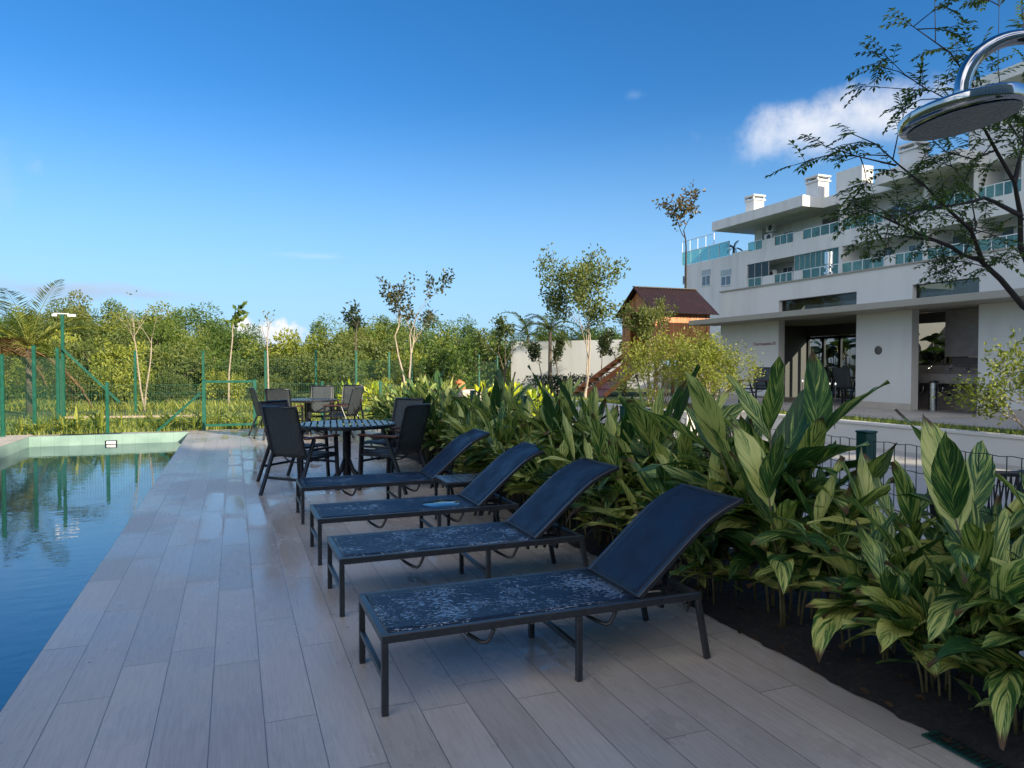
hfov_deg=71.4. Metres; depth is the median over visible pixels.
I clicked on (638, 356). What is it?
garden shrub
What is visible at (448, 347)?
wild bush
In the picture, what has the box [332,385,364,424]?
dining chair
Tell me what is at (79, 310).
woodland tree
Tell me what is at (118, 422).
strap leaf plant
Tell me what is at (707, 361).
garden shrub
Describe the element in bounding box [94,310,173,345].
woodland tree
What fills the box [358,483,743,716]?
sun lounger
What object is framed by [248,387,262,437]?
dining chair
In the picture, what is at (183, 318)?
woodland tree
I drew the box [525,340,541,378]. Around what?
garden tree
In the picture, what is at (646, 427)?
ginger plant
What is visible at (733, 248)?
terrace plant
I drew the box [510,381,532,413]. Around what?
bright shrub
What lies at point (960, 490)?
ginger plant
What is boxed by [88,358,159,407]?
wild bush
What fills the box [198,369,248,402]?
wild bush
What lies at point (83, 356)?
wild bush
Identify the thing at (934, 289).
clerestory window
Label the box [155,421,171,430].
strap leaf plant
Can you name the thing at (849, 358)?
courtyard wall
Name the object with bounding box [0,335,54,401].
wild bush
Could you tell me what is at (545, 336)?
woodland tree
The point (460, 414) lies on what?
ginger plant
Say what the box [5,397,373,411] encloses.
wild grass
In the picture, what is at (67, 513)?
pool water
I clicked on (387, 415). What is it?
ginger plant
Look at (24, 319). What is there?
woodland tree
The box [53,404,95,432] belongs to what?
strap leaf plant
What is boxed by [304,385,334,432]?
dining chair
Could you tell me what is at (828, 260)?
steel flue
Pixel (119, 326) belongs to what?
woodland tree
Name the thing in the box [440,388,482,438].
ginger plant
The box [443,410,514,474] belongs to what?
ginger plant
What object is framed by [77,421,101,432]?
strap leaf plant
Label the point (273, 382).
wild bush
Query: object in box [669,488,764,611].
ginger plant
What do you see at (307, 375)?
wild bush
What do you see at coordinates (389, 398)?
ginger plant
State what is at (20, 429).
strap leaf plant
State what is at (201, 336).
woodland tree
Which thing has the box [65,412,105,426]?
strap leaf plant
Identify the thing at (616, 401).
terrace grass
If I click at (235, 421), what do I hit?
strap leaf plant
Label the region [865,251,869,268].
window
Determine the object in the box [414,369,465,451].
ginger plant
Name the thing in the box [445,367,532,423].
ginger plant
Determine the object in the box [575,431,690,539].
ginger plant
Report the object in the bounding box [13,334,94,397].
wild bush
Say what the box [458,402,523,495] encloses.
ginger plant
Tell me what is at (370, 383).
wild bush
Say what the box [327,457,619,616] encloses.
sun lounger
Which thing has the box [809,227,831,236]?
balcony palm
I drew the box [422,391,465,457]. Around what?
ginger plant
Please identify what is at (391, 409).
ginger plant
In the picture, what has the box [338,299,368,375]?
sapling
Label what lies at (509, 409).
ginger plant
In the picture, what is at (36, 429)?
strap leaf plant
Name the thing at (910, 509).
ginger plant
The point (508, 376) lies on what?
woodland tree
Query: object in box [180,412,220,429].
strap leaf plant
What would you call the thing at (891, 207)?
window
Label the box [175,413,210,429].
strap leaf plant
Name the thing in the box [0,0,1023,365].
sky
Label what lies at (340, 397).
bright shrub
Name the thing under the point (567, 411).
ginger plant
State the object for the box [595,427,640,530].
ginger plant
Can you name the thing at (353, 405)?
dining chair
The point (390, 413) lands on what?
ginger plant
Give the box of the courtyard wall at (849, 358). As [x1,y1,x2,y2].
[717,331,855,394]
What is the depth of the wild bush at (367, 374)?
30.03 m
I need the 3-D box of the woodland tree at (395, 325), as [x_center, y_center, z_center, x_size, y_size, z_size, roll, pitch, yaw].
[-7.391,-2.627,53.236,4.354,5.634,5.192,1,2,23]
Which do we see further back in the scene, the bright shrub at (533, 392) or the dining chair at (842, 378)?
the dining chair at (842, 378)
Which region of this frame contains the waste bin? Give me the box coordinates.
[928,380,938,409]
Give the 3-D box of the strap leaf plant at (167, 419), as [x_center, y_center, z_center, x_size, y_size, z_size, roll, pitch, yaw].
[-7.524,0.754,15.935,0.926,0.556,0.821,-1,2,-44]
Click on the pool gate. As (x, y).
(204, 416)
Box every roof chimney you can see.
[744,194,765,211]
[804,174,830,196]
[836,165,872,193]
[897,141,930,164]
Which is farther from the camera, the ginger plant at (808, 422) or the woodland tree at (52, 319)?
the woodland tree at (52, 319)
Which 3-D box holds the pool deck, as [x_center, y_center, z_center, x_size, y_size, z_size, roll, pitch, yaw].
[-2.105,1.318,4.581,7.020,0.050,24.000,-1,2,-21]
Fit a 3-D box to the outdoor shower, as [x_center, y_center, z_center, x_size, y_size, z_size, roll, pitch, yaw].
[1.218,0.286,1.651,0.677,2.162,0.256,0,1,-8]
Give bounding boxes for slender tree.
[376,267,454,383]
[468,312,534,382]
[533,242,631,397]
[613,295,678,403]
[651,179,705,381]
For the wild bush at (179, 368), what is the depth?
30.26 m
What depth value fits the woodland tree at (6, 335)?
43.34 m
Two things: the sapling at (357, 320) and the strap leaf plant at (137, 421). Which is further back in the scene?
the sapling at (357, 320)
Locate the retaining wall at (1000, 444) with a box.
[576,400,1023,466]
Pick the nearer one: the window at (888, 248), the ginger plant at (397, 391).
the ginger plant at (397, 391)
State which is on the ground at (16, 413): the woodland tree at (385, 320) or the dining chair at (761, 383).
the woodland tree at (385, 320)
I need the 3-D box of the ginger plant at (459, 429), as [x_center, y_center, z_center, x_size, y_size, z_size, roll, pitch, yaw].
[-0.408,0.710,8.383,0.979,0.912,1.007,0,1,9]
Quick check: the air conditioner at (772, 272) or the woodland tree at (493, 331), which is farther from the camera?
the air conditioner at (772, 272)
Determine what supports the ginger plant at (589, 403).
on the planting bed
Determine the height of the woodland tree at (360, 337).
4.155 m
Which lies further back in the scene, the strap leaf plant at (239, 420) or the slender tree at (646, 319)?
the slender tree at (646, 319)
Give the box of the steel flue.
[824,252,833,274]
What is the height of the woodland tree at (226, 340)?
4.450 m
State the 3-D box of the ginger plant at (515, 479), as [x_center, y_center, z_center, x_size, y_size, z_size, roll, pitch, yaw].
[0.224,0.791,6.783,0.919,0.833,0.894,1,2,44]
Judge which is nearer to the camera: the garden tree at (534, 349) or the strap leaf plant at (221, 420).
the strap leaf plant at (221, 420)
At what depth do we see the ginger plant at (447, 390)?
10.48 m
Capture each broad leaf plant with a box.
[810,339,848,370]
[811,335,855,394]
[826,338,855,395]
[918,330,953,364]
[918,334,941,364]
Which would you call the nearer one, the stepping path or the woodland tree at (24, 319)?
the stepping path
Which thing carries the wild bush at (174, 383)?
on the ground at (16, 413)
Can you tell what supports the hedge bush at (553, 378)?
on the ground at (16, 413)
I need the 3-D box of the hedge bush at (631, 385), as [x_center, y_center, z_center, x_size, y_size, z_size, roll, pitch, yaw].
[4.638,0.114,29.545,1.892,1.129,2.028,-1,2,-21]
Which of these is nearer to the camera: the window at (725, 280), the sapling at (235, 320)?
the sapling at (235, 320)
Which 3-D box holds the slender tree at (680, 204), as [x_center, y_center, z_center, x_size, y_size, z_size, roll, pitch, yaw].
[6.859,-4.025,29.478,1.859,8.805,1.730,1,2,35]
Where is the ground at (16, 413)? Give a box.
[5,371,716,434]
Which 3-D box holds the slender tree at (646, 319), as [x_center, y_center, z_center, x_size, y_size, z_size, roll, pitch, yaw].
[3.518,-0.822,18.398,1.682,2.965,1.380,-1,2,-21]
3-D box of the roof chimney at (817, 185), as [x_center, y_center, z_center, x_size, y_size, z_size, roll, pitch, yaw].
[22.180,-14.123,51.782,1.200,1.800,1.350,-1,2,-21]
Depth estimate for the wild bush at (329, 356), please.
30.88 m
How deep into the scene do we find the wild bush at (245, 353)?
37.69 m
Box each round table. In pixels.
[291,398,336,434]
[300,420,394,475]
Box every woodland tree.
[0,306,58,337]
[0,308,31,333]
[0,312,34,342]
[29,289,99,341]
[29,297,103,349]
[51,297,127,339]
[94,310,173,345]
[96,323,130,346]
[105,314,192,351]
[107,306,139,330]
[118,301,190,340]
[160,325,213,385]
[167,301,237,349]
[190,325,235,373]
[196,319,270,367]
[256,340,295,379]
[282,332,317,354]
[303,313,378,348]
[338,331,362,353]
[343,314,392,374]
[350,324,385,371]
[365,314,424,343]
[381,327,441,357]
[382,314,444,352]
[428,335,463,371]
[436,314,481,379]
[463,329,510,383]
[501,336,531,383]
[533,326,569,340]
[535,321,598,340]
[569,323,621,340]
[576,327,621,339]
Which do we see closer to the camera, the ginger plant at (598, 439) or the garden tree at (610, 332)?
the ginger plant at (598, 439)
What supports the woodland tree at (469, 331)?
on the ground at (16, 413)
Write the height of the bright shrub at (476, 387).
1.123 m
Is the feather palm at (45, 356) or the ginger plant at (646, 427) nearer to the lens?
the ginger plant at (646, 427)
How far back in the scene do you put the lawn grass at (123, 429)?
16.61 m
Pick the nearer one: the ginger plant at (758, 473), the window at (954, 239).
the ginger plant at (758, 473)
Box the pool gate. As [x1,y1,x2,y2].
[202,379,256,429]
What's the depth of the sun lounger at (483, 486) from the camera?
5.56 m
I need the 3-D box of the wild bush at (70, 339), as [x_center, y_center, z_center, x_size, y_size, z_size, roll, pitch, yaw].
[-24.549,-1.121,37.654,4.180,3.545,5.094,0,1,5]
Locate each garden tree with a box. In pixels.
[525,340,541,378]
[549,332,566,389]
[596,331,611,368]
[603,327,621,366]
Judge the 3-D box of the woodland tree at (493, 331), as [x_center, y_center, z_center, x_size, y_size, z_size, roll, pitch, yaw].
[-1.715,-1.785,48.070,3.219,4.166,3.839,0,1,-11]
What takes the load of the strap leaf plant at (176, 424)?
on the ground at (16, 413)
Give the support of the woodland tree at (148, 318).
on the ground at (16, 413)
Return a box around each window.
[702,269,710,286]
[721,269,730,286]
[782,266,792,281]
[782,292,856,310]
[783,230,793,243]
[822,215,838,233]
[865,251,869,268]
[884,247,891,255]
[890,202,908,219]
[908,243,922,261]
[916,278,978,297]
[951,234,966,255]
[952,190,960,203]
[1003,178,1011,194]
[1003,225,1014,247]
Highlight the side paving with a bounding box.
[532,416,1023,656]
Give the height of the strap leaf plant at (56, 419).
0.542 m
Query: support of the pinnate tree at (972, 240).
on the side paving
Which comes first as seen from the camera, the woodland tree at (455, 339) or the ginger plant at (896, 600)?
the ginger plant at (896, 600)
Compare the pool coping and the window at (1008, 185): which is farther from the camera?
the window at (1008, 185)
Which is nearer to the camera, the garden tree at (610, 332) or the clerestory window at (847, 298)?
the clerestory window at (847, 298)
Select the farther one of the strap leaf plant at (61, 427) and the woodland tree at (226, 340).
the woodland tree at (226, 340)
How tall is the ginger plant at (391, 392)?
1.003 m
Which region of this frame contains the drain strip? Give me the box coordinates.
[921,730,1009,767]
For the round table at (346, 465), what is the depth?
8.48 m
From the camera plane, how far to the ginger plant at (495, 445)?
7.08 m
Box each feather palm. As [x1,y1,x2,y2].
[0,279,115,414]
[495,311,558,348]
[518,309,580,390]
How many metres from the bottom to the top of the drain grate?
0.005 m
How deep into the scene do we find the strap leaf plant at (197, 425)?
15.85 m
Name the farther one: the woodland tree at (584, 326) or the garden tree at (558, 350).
the woodland tree at (584, 326)
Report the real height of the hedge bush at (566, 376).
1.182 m
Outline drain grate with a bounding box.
[59,432,121,435]
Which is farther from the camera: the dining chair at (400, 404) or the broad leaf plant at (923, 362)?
the broad leaf plant at (923, 362)
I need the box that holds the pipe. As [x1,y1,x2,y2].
[65,415,196,418]
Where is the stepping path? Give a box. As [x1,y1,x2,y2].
[724,403,976,418]
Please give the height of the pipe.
0.080 m
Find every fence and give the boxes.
[0,313,497,436]
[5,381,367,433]
[379,381,1023,596]
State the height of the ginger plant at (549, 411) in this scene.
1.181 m
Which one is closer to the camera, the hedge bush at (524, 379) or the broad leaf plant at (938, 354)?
the broad leaf plant at (938, 354)
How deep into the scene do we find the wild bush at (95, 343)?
38.83 m
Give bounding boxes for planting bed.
[370,433,1023,767]
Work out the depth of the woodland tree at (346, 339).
43.94 m
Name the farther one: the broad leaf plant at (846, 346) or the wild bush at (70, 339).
the wild bush at (70, 339)
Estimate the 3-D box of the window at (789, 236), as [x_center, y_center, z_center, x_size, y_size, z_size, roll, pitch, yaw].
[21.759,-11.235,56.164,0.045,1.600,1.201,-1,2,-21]
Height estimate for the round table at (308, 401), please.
0.724 m
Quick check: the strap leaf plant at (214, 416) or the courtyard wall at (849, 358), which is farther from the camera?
the courtyard wall at (849, 358)
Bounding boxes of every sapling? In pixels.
[110,290,172,410]
[224,301,248,402]
[258,310,274,388]
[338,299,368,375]
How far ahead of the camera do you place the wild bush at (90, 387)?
24.22 m
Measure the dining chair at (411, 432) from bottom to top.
0.982 m
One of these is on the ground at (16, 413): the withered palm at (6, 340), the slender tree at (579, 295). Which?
the withered palm at (6, 340)
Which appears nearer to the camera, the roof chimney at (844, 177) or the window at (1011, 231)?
the window at (1011, 231)
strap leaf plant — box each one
[5,415,42,434]
[14,417,52,432]
[26,419,56,433]
[42,410,84,431]
[48,411,76,432]
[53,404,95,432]
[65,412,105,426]
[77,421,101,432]
[82,404,130,429]
[91,421,114,431]
[110,411,130,426]
[125,413,157,428]
[139,406,171,425]
[139,412,170,428]
[152,406,191,429]
[155,407,191,429]
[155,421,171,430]
[175,405,213,429]
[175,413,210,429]
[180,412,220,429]
[190,404,229,423]
[193,402,230,423]
[212,405,248,426]
[222,415,246,428]
[226,415,251,428]
[242,410,262,424]
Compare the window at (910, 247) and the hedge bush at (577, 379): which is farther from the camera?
the window at (910, 247)
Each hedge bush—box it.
[518,373,560,399]
[534,374,562,397]
[536,374,568,396]
[546,373,589,394]
[564,374,589,390]
[574,373,604,390]
[618,378,645,390]
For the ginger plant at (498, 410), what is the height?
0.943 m
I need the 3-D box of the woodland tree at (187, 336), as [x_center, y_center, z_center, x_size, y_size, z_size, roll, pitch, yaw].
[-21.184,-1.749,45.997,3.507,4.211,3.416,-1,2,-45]
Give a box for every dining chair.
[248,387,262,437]
[256,400,329,481]
[259,406,339,498]
[262,389,303,439]
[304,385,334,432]
[322,387,365,437]
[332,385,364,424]
[357,403,433,494]
[361,398,423,474]
[738,367,770,402]
[824,367,842,402]
[832,367,855,401]
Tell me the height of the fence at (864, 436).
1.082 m
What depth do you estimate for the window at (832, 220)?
52.18 m
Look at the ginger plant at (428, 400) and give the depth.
10.04 m
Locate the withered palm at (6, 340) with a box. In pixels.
[0,336,47,386]
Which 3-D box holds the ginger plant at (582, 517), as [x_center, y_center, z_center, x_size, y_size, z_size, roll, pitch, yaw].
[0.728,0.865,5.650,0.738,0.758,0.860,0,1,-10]
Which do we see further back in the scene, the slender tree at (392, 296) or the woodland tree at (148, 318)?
the woodland tree at (148, 318)
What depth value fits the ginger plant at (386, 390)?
14.38 m
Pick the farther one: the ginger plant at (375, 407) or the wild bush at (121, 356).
the wild bush at (121, 356)
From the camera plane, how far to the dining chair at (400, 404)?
9.49 m
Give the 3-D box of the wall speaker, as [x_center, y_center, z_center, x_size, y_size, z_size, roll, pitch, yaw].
[8.770,-0.806,17.090,0.030,0.210,0.210,-1,2,-21]
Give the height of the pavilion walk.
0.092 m
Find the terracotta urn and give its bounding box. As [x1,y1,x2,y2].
[455,379,480,397]
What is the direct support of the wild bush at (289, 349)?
on the ground at (16, 413)
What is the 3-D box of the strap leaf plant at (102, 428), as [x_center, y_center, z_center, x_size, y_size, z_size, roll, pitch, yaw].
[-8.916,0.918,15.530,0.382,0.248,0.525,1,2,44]
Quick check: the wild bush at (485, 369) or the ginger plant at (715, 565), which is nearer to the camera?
the ginger plant at (715, 565)
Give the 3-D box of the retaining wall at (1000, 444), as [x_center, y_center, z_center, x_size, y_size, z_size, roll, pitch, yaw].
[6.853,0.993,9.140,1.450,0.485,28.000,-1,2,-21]
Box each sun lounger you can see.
[296,429,489,524]
[310,442,544,565]
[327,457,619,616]
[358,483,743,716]
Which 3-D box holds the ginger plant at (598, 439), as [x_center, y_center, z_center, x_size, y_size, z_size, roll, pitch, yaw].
[0.826,0.711,5.349,1.130,1.066,0.994,1,2,24]
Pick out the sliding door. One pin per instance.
(840, 338)
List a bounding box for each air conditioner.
[764,233,774,239]
[766,225,775,232]
[767,270,776,277]
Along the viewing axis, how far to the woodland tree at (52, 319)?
43.38 m
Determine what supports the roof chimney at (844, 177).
on the apartment building
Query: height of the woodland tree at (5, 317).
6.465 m
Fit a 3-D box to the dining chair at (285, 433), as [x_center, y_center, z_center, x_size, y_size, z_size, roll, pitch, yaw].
[-2.350,0.721,7.902,0.580,0.982,0.672,1,2,27]
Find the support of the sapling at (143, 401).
on the ground at (16, 413)
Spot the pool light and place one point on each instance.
(111, 442)
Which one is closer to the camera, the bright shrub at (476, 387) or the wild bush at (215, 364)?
the bright shrub at (476, 387)
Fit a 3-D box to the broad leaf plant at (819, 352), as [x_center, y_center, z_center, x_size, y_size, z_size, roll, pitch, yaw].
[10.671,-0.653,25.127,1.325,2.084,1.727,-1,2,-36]
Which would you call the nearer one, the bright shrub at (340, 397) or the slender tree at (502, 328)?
the bright shrub at (340, 397)
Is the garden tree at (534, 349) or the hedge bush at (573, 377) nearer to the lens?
the hedge bush at (573, 377)
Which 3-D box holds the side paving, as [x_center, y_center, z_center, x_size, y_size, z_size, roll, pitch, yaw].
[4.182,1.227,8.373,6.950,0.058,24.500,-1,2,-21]
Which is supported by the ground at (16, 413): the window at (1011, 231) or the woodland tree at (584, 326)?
the woodland tree at (584, 326)
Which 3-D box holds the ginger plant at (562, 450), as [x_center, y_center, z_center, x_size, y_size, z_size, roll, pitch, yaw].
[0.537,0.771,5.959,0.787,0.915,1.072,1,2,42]
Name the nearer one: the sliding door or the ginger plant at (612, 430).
the ginger plant at (612, 430)
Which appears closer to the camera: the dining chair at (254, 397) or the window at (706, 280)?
the dining chair at (254, 397)
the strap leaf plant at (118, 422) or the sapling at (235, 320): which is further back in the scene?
the sapling at (235, 320)
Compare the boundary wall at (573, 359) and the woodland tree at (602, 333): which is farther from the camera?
the woodland tree at (602, 333)
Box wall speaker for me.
[874,346,881,354]
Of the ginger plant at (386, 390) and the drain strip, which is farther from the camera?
the ginger plant at (386, 390)
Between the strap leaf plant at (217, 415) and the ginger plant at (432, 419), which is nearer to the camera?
the ginger plant at (432, 419)
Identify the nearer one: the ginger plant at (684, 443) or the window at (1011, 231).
the ginger plant at (684, 443)
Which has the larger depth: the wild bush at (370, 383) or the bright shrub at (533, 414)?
the wild bush at (370, 383)
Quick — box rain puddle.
[422,500,460,503]
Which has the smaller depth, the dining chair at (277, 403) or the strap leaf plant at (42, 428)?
the dining chair at (277, 403)
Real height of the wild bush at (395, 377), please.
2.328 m
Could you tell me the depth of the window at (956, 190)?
43.15 m
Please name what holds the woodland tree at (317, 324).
on the ground at (16, 413)
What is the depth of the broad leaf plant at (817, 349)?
24.71 m
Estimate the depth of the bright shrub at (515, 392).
15.01 m
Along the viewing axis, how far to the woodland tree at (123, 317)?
58.91 m
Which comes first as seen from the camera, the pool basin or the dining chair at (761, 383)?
the pool basin
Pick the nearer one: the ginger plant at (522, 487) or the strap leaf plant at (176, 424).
the ginger plant at (522, 487)
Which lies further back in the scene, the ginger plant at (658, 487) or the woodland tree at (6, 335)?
the woodland tree at (6, 335)
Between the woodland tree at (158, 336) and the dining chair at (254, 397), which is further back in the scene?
the woodland tree at (158, 336)
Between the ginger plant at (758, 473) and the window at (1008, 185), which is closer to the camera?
the ginger plant at (758, 473)
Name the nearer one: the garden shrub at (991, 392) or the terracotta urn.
the garden shrub at (991, 392)
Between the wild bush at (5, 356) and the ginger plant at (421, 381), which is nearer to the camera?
the ginger plant at (421, 381)
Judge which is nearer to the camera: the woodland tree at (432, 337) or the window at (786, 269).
the woodland tree at (432, 337)
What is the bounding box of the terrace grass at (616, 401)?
[572,397,1023,434]
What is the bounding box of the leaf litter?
[490,488,1020,758]
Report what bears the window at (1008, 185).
in the apartment building
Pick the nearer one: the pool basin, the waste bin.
the pool basin
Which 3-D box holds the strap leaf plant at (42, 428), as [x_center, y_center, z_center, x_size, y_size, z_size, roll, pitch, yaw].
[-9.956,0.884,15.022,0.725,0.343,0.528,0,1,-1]
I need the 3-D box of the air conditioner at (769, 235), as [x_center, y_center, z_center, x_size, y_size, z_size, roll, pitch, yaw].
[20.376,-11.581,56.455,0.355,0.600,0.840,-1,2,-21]
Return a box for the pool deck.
[0,428,980,767]
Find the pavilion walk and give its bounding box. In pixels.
[625,396,1023,429]
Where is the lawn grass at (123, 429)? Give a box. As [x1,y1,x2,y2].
[5,404,373,434]
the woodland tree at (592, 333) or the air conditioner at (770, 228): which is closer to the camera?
the woodland tree at (592, 333)
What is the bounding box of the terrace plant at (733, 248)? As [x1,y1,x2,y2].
[726,240,742,252]
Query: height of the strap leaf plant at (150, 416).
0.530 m
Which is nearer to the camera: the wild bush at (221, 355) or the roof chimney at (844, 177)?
the wild bush at (221, 355)
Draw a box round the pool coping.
[0,435,31,446]
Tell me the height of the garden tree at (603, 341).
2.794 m
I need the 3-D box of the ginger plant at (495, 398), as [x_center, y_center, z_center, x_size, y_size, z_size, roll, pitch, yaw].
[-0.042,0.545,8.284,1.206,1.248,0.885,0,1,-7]
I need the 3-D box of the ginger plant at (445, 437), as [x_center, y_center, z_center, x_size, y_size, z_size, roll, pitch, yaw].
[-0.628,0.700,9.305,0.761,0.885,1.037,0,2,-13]
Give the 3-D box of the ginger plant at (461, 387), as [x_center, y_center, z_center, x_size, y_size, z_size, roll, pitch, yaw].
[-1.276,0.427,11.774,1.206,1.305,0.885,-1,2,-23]
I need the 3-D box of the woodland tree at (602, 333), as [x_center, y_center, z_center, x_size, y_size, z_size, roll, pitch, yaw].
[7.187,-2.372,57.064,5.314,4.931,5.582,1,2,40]
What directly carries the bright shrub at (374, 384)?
on the ground at (16, 413)
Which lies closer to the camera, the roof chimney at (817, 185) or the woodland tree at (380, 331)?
the roof chimney at (817, 185)
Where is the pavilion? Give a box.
[689,246,1023,417]
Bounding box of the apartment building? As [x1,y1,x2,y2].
[682,62,1023,375]
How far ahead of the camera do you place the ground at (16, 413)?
22.25 m
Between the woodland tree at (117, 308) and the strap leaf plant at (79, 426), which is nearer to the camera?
the strap leaf plant at (79, 426)
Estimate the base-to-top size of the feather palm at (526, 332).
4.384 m
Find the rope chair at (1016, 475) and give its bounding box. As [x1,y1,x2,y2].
[923,470,1023,528]
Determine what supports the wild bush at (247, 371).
on the ground at (16, 413)
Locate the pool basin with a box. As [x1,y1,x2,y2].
[0,432,188,458]
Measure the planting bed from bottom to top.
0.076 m
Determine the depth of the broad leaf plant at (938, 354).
17.93 m
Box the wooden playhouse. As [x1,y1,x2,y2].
[574,286,718,396]
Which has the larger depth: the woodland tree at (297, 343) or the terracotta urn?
the woodland tree at (297, 343)
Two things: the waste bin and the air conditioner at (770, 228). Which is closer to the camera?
the waste bin
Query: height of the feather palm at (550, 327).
4.354 m
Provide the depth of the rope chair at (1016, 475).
4.38 m
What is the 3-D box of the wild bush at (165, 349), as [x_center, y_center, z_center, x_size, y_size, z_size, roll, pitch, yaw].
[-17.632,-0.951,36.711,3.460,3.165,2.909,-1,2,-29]
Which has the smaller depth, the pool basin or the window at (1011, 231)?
the pool basin
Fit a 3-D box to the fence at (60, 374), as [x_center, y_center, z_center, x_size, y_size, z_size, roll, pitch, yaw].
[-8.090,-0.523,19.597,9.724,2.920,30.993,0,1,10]
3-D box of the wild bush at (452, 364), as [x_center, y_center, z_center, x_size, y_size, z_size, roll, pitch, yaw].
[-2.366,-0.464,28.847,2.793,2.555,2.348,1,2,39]
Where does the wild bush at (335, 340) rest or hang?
on the ground at (16, 413)
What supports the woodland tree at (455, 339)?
on the ground at (16, 413)
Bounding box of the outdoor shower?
[897,29,1023,140]
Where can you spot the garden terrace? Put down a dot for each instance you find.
(614, 394)
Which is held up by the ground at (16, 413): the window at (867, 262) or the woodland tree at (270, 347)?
the woodland tree at (270, 347)
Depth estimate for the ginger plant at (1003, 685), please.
2.56 m
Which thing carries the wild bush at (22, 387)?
on the ground at (16, 413)
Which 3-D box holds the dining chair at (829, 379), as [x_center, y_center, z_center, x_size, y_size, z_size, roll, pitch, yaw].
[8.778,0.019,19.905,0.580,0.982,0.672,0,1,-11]
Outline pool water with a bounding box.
[0,442,181,710]
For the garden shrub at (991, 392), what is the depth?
10.15 m
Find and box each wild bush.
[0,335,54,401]
[4,358,67,401]
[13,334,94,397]
[15,329,87,392]
[47,337,130,399]
[49,361,121,406]
[59,337,114,348]
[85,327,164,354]
[88,339,179,400]
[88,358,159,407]
[122,338,216,399]
[137,368,192,406]
[141,336,196,379]
[184,337,243,389]
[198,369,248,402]
[199,354,241,399]
[220,346,302,399]
[234,335,287,392]
[243,328,345,392]
[248,371,301,400]
[278,344,353,397]
[289,351,365,397]
[310,329,393,393]
[352,333,417,388]
[352,352,394,398]
[361,377,400,405]
[373,349,442,389]
[401,327,465,379]
[415,341,481,390]
[453,327,512,392]
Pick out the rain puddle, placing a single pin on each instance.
(443, 501)
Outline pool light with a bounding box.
[105,440,116,443]
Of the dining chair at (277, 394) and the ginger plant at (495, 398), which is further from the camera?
the dining chair at (277, 394)
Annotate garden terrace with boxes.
[572,387,1023,433]
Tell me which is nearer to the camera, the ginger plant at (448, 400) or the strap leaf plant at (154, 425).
the ginger plant at (448, 400)
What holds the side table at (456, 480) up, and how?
on the pool deck
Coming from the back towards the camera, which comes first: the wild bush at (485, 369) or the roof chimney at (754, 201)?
the roof chimney at (754, 201)
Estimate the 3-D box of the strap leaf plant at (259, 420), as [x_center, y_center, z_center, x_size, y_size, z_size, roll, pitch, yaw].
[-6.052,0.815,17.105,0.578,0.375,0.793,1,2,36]
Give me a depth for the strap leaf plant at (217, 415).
17.06 m
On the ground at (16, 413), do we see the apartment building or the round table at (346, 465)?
the apartment building
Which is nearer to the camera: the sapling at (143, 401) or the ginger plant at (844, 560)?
the ginger plant at (844, 560)
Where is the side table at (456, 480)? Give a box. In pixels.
[434,473,495,525]
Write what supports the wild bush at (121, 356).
on the ground at (16, 413)
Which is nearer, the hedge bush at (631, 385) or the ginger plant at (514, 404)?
the ginger plant at (514, 404)
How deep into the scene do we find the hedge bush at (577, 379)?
29.39 m
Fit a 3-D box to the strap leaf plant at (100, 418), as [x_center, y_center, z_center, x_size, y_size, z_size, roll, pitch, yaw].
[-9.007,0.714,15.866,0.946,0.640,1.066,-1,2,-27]
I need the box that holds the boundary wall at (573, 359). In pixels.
[511,340,662,394]
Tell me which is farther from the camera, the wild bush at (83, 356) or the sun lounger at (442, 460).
the wild bush at (83, 356)
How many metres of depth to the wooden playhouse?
24.68 m
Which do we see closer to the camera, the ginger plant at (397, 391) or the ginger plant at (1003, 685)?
the ginger plant at (1003, 685)
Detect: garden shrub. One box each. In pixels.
[600,318,727,406]
[658,326,764,399]
[930,326,1023,429]
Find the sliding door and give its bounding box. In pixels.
[807,335,855,398]
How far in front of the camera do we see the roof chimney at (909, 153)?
44.09 m
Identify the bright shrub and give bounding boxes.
[336,380,364,418]
[362,379,390,415]
[467,380,492,406]
[493,383,518,402]
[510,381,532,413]
[513,387,541,415]
[526,381,552,416]
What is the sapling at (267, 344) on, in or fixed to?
on the ground at (16, 413)
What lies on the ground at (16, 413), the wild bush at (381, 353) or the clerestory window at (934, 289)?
the wild bush at (381, 353)
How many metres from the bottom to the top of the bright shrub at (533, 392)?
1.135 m
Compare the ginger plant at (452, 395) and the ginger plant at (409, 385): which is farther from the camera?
the ginger plant at (409, 385)
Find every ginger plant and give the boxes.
[361,390,393,432]
[367,383,404,413]
[369,392,393,431]
[375,408,391,439]
[377,396,416,429]
[380,370,432,415]
[380,389,417,430]
[383,385,407,408]
[391,377,429,405]
[402,366,446,397]
[405,371,466,448]
[411,393,449,463]
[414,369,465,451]
[421,395,465,466]
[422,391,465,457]
[433,404,468,465]
[434,407,485,472]
[436,383,482,428]
[437,407,468,473]
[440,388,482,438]
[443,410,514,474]
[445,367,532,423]
[456,388,524,480]
[458,378,538,440]
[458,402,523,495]
[465,407,546,499]
[479,405,535,491]
[483,422,560,503]
[502,377,582,447]
[503,430,587,514]
[510,391,619,454]
[520,365,605,457]
[522,429,590,529]
[537,405,676,546]
[544,373,638,515]
[561,443,628,544]
[571,395,699,500]
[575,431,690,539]
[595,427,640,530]
[605,364,732,496]
[618,434,752,585]
[621,388,762,558]
[629,350,894,606]
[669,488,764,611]
[704,419,899,626]
[749,453,990,661]
[807,446,1023,678]
[838,508,1023,713]
[891,409,1023,650]
[909,506,1023,750]
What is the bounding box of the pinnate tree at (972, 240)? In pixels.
[764,0,1023,309]
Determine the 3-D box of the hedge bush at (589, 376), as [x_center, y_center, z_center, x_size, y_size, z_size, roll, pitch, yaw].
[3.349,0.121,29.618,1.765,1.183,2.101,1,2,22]

